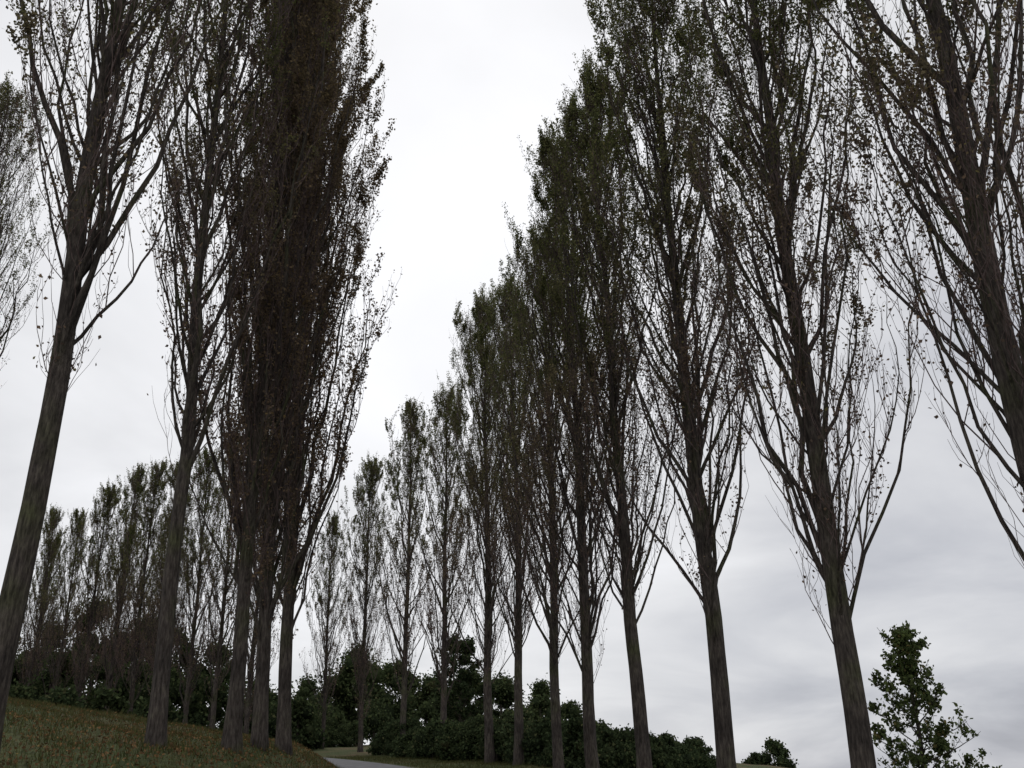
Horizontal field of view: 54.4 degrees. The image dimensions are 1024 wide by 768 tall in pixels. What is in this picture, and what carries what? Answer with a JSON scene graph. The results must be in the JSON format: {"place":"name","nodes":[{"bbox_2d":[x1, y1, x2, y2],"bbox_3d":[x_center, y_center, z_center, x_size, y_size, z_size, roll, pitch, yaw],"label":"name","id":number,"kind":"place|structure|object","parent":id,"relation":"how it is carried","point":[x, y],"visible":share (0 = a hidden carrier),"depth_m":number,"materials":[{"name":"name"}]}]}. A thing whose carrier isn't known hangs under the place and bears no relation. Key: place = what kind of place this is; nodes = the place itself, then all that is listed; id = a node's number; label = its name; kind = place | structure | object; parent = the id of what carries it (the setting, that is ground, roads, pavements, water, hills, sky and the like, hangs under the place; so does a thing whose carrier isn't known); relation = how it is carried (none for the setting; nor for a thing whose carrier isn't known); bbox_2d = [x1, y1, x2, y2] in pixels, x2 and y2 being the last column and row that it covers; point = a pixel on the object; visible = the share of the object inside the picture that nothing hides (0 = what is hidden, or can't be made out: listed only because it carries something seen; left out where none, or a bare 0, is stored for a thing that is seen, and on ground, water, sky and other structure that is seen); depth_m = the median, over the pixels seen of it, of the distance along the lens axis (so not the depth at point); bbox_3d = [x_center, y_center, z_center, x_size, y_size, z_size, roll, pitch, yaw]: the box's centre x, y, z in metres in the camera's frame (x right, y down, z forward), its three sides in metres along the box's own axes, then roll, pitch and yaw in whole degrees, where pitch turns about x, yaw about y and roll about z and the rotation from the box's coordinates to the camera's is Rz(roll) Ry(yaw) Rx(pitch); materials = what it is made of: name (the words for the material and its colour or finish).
{"place":"outdoors","nodes":[
{"label":"outdoors","id":0,"kind":"place"},
{"bbox_2d":[323,757,410,767],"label":"road","id":1,"kind":"structure","parent":0,"point":[342,763],"depth_m":46.69,"materials":[{"name":"grey asphalt"}]},
{"bbox_2d":[0,696,784,767],"bbox_3d":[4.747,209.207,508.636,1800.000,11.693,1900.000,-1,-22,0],"label":"ground","id":2,"kind":"structure","parent":0,"point":[340,751],"depth_m":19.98,"materials":[{"name":"green plant"}]},
{"bbox_2d":[0,70,60,387],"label":"poplar tree","id":3,"kind":"object","parent":2,"relation":"on","point":[6,98],"visible":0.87,"depth_m":37.13,"materials":[{"name":"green plant"}]},
{"bbox_2d":[15,502,69,686],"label":"poplar tree","id":4,"kind":"object","parent":2,"relation":"on","point":[54,517],"visible":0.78,"depth_m":77.88,"materials":[{"name":"green plant"}]},
{"bbox_2d":[19,535,67,684],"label":"poplar tree","id":5,"kind":"object","parent":2,"relation":"on","point":[47,615],"visible":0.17,"depth_m":83.19,"materials":[{"name":"green plant"}]},
{"bbox_2d":[31,506,93,697],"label":"poplar tree","id":6,"kind":"object","parent":2,"relation":"on","point":[66,622],"visible":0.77,"depth_m":75.29,"materials":[{"name":"green plant"}]},
{"bbox_2d":[66,478,124,702],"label":"poplar tree","id":7,"kind":"object","parent":2,"relation":"on","point":[108,493],"visible":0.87,"depth_m":72.71,"materials":[{"name":"green plant"}]},
{"bbox_2d":[96,527,144,678],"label":"poplar tree","id":8,"kind":"object","parent":2,"relation":"on","point":[124,630],"visible":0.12,"depth_m":82.94,"materials":[{"name":"green plant"}]},
{"bbox_2d":[80,461,162,709],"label":"poplar tree","id":9,"kind":"object","parent":2,"relation":"on","point":[136,480],"visible":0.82,"depth_m":70.75,"materials":[{"name":"green plant"}]},
{"bbox_2d":[0,0,262,749],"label":"poplar tree","id":10,"kind":"object","parent":2,"relation":"on","point":[82,259],"visible":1,"depth_m":18.01,"materials":[{"name":"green plant"}]},
{"bbox_2d":[110,455,179,712],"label":"poplar tree","id":11,"kind":"object","parent":2,"relation":"on","point":[156,476],"visible":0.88,"depth_m":68.17,"materials":[{"name":"green plant"}]},
{"bbox_2d":[137,514,189,677],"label":"poplar tree","id":12,"kind":"object","parent":2,"relation":"on","point":[157,534],"visible":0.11,"depth_m":80.85,"materials":[{"name":"green plant"}]},
{"bbox_2d":[8,595,329,749],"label":"thicket","id":13,"kind":"object","parent":2,"relation":"on","point":[199,711],"visible":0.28,"depth_m":72.32,"materials":[{"name":"green plant"}]},
{"bbox_2d":[136,455,202,694],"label":"poplar tree","id":14,"kind":"object","parent":2,"relation":"on","point":[162,546],"visible":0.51,"depth_m":66.59,"materials":[{"name":"green plant"}]},
{"bbox_2d":[0,698,339,767],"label":"fallen leaves","id":15,"kind":"object","parent":2,"relation":"on","point":[135,747],"visible":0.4,"depth_m":20.45,"materials":[{"name":"brown plant"}]},
{"bbox_2d":[161,443,233,724],"bbox_3d":[-20.317,13.360,64.036,5.050,20.180,4.359,-22,-30,40],"label":"poplar tree","id":16,"kind":"object","parent":2,"relation":"on","point":[206,484],"visible":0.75,"depth_m":63.90,"materials":[{"name":"green plant"}]},
{"bbox_2d":[194,434,258,729],"bbox_3d":[-17.674,12.505,62.146,4.272,20.753,4.616,4,-23,-12],"label":"poplar tree","id":17,"kind":"object","parent":2,"relation":"on","point":[221,637],"visible":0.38,"depth_m":61.22,"materials":[{"name":"green plant"}]},
{"bbox_2d":[127,0,354,748],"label":"poplar tree","id":18,"kind":"object","parent":2,"relation":"on","point":[157,718],"visible":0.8,"depth_m":24.37,"materials":[{"name":"brown plant"}]},
{"bbox_2d":[224,451,284,733],"bbox_3d":[-15.969,12.711,61.926,4.249,20.542,3.809,-9,-24,18],"label":"poplar tree","id":19,"kind":"object","parent":2,"relation":"on","point":[251,664],"visible":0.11,"depth_m":60.24,"materials":[{"name":"brown plant"}]},
{"bbox_2d":[162,0,374,753],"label":"poplar tree","id":20,"kind":"object","parent":2,"relation":"on","point":[256,419],"visible":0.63,"depth_m":26.62,"materials":[{"name":"brown plant"}]},
{"bbox_2d":[202,0,401,752],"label":"poplar tree","id":21,"kind":"object","parent":2,"relation":"on","point":[267,601],"visible":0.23,"depth_m":29.33,"materials":[{"name":"brown plant"}]},
{"bbox_2d":[237,0,394,755],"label":"poplar tree","id":22,"kind":"object","parent":2,"relation":"on","point":[283,739],"visible":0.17,"depth_m":31.60,"materials":[{"name":"brown plant"}]},
{"bbox_2d":[299,510,356,748],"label":"poplar tree","id":23,"kind":"object","parent":2,"relation":"on","point":[328,610],"visible":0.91,"depth_m":78.64,"materials":[{"name":"green plant"}]},
{"bbox_2d":[338,452,391,751],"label":"poplar tree","id":24,"kind":"object","parent":2,"relation":"on","point":[372,467],"visible":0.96,"depth_m":69.75,"materials":[{"name":"green plant"}]},
{"bbox_2d":[367,395,448,736],"bbox_3d":[-6.644,11.193,61.680,5.106,22.954,4.725,-10,-24,20],"label":"poplar tree","id":25,"kind":"object","parent":2,"relation":"on","point":[410,417],"visible":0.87,"depth_m":62.16,"materials":[{"name":"green plant"}]},
{"bbox_2d":[396,382,483,725],"bbox_3d":[-3.741,10.041,57.397,4.833,22.376,5.600,19,-30,-39],"label":"poplar tree","id":26,"kind":"object","parent":2,"relation":"on","point":[432,452],"visible":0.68,"depth_m":57.64,"materials":[{"name":"green plant"}]},
{"bbox_2d":[429,633,500,723],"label":"broadleaf tree","id":27,"kind":"object","parent":2,"relation":"on","point":[470,675],"visible":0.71,"depth_m":70.86,"materials":[{"name":"green plant"}]},
{"bbox_2d":[436,282,543,763],"bbox_3d":[-0.954,6.224,51.307,5.435,25.926,5.600,-7,-23,13],"label":"poplar tree","id":28,"kind":"object","parent":2,"relation":"on","point":[482,304],"visible":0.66,"depth_m":50.72,"materials":[{"name":"green plant"}]},
{"bbox_2d":[216,640,798,767],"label":"distant treeline","id":29,"kind":"object","parent":2,"relation":"on","point":[384,705],"visible":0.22,"depth_m":94.68,"materials":[{"name":"green plant"}]},
{"bbox_2d":[302,713,715,767],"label":"shrub hedge","id":30,"kind":"object","parent":2,"relation":"on","point":[456,741],"visible":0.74,"depth_m":47.78,"materials":[{"name":"green plant"}]},
{"bbox_2d":[450,276,567,764],"bbox_3d":[-0.106,5.331,47.097,4.459,24.628,5.022,-18,-28,35],"label":"poplar tree","id":31,"kind":"object","parent":2,"relation":"on","point":[485,352],"visible":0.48,"depth_m":46.59,"materials":[{"name":"green plant"}]},
{"bbox_2d":[485,211,615,767],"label":"poplar tree","id":32,"kind":"object","parent":2,"relation":"on","point":[556,729],"visible":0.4,"depth_m":40.81,"materials":[{"name":"green plant"}]},
{"bbox_2d":[490,115,639,767],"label":"poplar tree","id":33,"kind":"object","parent":2,"relation":"on","point":[586,601],"visible":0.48,"depth_m":35.31,"materials":[{"name":"green plant"}]},
{"bbox_2d":[538,48,701,767],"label":"poplar tree","id":34,"kind":"object","parent":2,"relation":"on","point":[574,115],"visible":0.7,"depth_m":31.30,"materials":[{"name":"green plant"}]},
{"bbox_2d":[554,0,783,767],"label":"poplar tree","id":35,"kind":"object","parent":2,"relation":"on","point":[688,397],"visible":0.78,"depth_m":26.54,"materials":[{"name":"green plant"}]},
{"bbox_2d":[653,0,934,767],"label":"poplar tree","id":36,"kind":"object","parent":2,"relation":"on","point":[769,175],"visible":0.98,"depth_m":21.18,"materials":[{"name":"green plant"}]},
{"bbox_2d":[749,0,1023,567],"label":"poplar tree","id":37,"kind":"object","parent":2,"relation":"on","point":[968,177],"visible":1,"depth_m":15.54,"materials":[{"name":"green plant"}]},
{"bbox_2d":[867,620,1001,767],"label":"young tree","id":38,"kind":"object","parent":2,"relation":"on","point":[905,669],"visible":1,"depth_m":20.77,"materials":[{"name":"green plant"}]},
{"bbox_2d":[0,0,1023,767],"label":"sky","id":39,"kind":"structure","parent":0,"point":[467,78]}
]}

